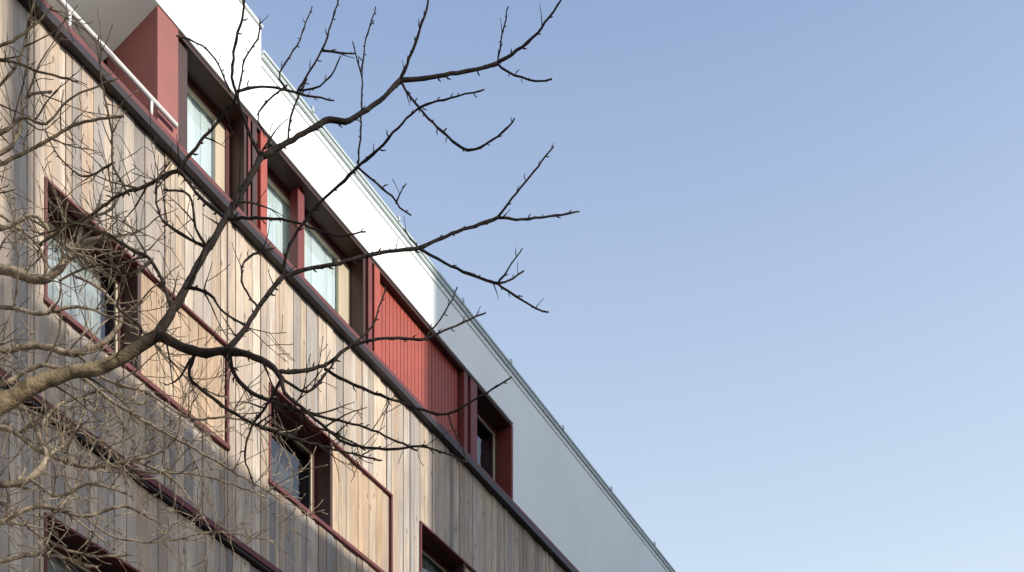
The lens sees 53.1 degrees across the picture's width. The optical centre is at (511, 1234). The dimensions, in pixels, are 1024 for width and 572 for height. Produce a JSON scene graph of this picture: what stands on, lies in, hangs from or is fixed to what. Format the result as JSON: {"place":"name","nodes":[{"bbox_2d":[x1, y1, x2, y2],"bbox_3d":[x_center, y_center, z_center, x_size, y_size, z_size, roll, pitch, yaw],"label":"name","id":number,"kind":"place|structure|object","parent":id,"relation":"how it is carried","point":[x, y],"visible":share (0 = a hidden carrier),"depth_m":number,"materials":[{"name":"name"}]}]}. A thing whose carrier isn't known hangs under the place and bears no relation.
{"place":"outdoors","nodes":[
{"label":"outdoors","id":0,"kind":"place"},
{"bbox_2d":[107,5,177,140],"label":"balcony end wall","id":1,"kind":"structure","parent":0,"point":[145,51],"depth_m":11.96,"materials":[{"name":"red paint"}]},
{"bbox_2d":[0,0,565,571],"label":"cladding boards","id":2,"kind":"object","parent":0,"point":[454,504],"visible":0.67,"depth_m":12.31,"materials":[{"name":"beige wood"}]},
{"bbox_2d":[245,0,1023,571],"label":"sky","id":3,"kind":"structure","parent":0,"point":[783,326],"materials":[{"name":"blue"}]},
{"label":"pavement","id":4,"kind":"structure","parent":0,"visible":0},
{"bbox_2d":[0,15,327,571],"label":"bare birch tree","id":5,"kind":"object","parent":4,"relation":"on","point":[46,277],"visible":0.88,"depth_m":6.88,"materials":[{"name":"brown plant"}]},
{"bbox_2d":[0,0,579,486],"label":"bare street tree","id":6,"kind":"object","parent":4,"relation":"on","point":[20,392],"visible":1,"depth_m":5.70,"materials":[{"name":"brown plant"}]},
{"bbox_2d":[101,57,483,502],"bbox_3d":[-8.530,-6.650,16.560,11.380,16.500,50.000,0,0,34],"label":"window glass","id":7,"kind":"object","parent":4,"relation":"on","point":[295,464],"depth_m":14.34,"materials":[{"name":"glass"}]},
{"bbox_2d":[65,0,669,571],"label":"white parapet wall","id":8,"kind":"structure","parent":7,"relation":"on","point":[561,500],"depth_m":15.87,"materials":[{"name":"white metal"}]},
{"bbox_2d":[239,0,262,29],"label":"tall parapet coping","id":9,"kind":"object","parent":8,"relation":"on","point":[251,13],"visible":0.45,"depth_m":12.96,"materials":[{"name":"white metal"}]},
{"bbox_2d":[261,49,675,571],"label":"parapet coping","id":10,"kind":"object","parent":8,"relation":"on","point":[271,65],"visible":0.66,"depth_m":16.36,"materials":[{"name":"metal"}]},
{"bbox_2d":[310,105,655,544],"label":"coping clips","id":11,"kind":"object","parent":10,"relation":"on","point":[398,217],"visible":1,"depth_m":16.61,"materials":[{"name":"metal"}]},
{"bbox_3d":[-8.264,-6.700,16.382,12.020,16.600,50.000,0,0,34],"label":"plinth and roof","id":12,"kind":"object","parent":7,"relation":"on","visible":0},
{"bbox_3d":[-3.359,-5.600,13.091,0.074,14.000,50.000,0,0,34],"label":"cladding","id":13,"kind":"object","parent":12,"relation":"attached to","visible":0},
{"bbox_2d":[48,194,464,571],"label":"window reveals","id":14,"kind":"structure","parent":13,"relation":"attached to","point":[324,483],"depth_m":13.79,"materials":[{"name":"brown wood"}]},
{"bbox_2d":[48,234,437,571],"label":"blinds","id":15,"kind":"object","parent":14,"relation":"attached to","point":[88,291],"visible":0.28,"depth_m":11.38,"materials":[{"name":"white fabric"}]},
{"bbox_2d":[48,214,449,571],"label":"window frames","id":16,"kind":"structure","parent":14,"relation":"in","point":[287,428],"depth_m":13.67,"materials":[{"name":"brown wood"}]},
{"bbox_2d":[48,222,446,571],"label":"window sashes","id":17,"kind":"object","parent":16,"relation":"in","point":[298,443],"depth_m":11.72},
{"bbox_2d":[141,272,470,571],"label":"infill panel boards","id":18,"kind":"object","parent":14,"relation":"attached to","point":[360,512],"visible":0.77,"depth_m":12.63,"materials":[{"name":"beige wood"}]},
{"bbox_2d":[43,176,476,571],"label":"bay trim","id":19,"kind":"structure","parent":13,"relation":"attached to","point":[323,437],"depth_m":12.47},
{"bbox_2d":[0,0,576,571],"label":"floor flashings","id":20,"kind":"object","parent":13,"relation":"attached to","point":[164,142],"visible":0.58,"depth_m":12.78,"materials":[{"name":"black metal"}]},
{"bbox_2d":[178,31,512,499],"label":"attic fins","id":21,"kind":"object","parent":20,"relation":"on","point":[195,69],"depth_m":14.23,"materials":[{"name":"brown metal"}]},
{"bbox_2d":[187,92,335,310],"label":"curtains","id":22,"kind":"object","parent":21,"relation":"attached to","point":[322,282],"visible":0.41,"depth_m":13.89,"materials":[{"name":"white fabric"}]},
{"bbox_2d":[257,131,379,357],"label":"attic red panels","id":23,"kind":"object","parent":21,"relation":"attached to","point":[262,183],"visible":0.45,"depth_m":13.21,"materials":[{"name":"red metal"}]},
{"bbox_2d":[187,77,497,483],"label":"attic window frames","id":24,"kind":"structure","parent":21,"relation":"attached to","point":[223,121],"depth_m":13.63,"materials":[{"name":"brown metal"}]},
{"bbox_2d":[187,85,494,480],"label":"attic timber sashes","id":25,"kind":"object","parent":24,"relation":"in","point":[343,291],"visible":0.34,"depth_m":14.27,"materials":[{"name":"beige wood"}]},
{"bbox_2d":[380,282,456,439],"bbox_3d":[-1.478,-13.465,15.962,0.040,1.378,2.030,0,0,34],"label":"grooved red panel","id":26,"kind":"object","parent":21,"relation":"attached to","point":[425,372],"visible":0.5,"depth_m":15.94,"materials":[{"name":"paint"}]},
{"bbox_2d":[0,0,578,571],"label":"red floor bands","id":27,"kind":"object","parent":13,"relation":"attached to","point":[156,482],"visible":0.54,"depth_m":12.43,"materials":[{"name":"metal"}]},
{"bbox_2d":[56,0,177,128],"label":"balcony handrail","id":28,"kind":"object","parent":27,"relation":"on","point":[134,80],"visible":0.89,"depth_m":11.37,"materials":[{"name":"white metal"}]},
{"bbox_3d":[-11.861,-13.349,2.863,0.290,1.699,23.539,0,0,34],"label":"balcony back wall","id":29,"kind":"object","parent":7,"relation":"on","visible":0},
{"bbox_2d":[46,0,107,60],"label":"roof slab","id":30,"kind":"structure","parent":29,"relation":"on","point":[57,6],"depth_m":12.10,"materials":[{"name":"grey concrete"}]}
]}

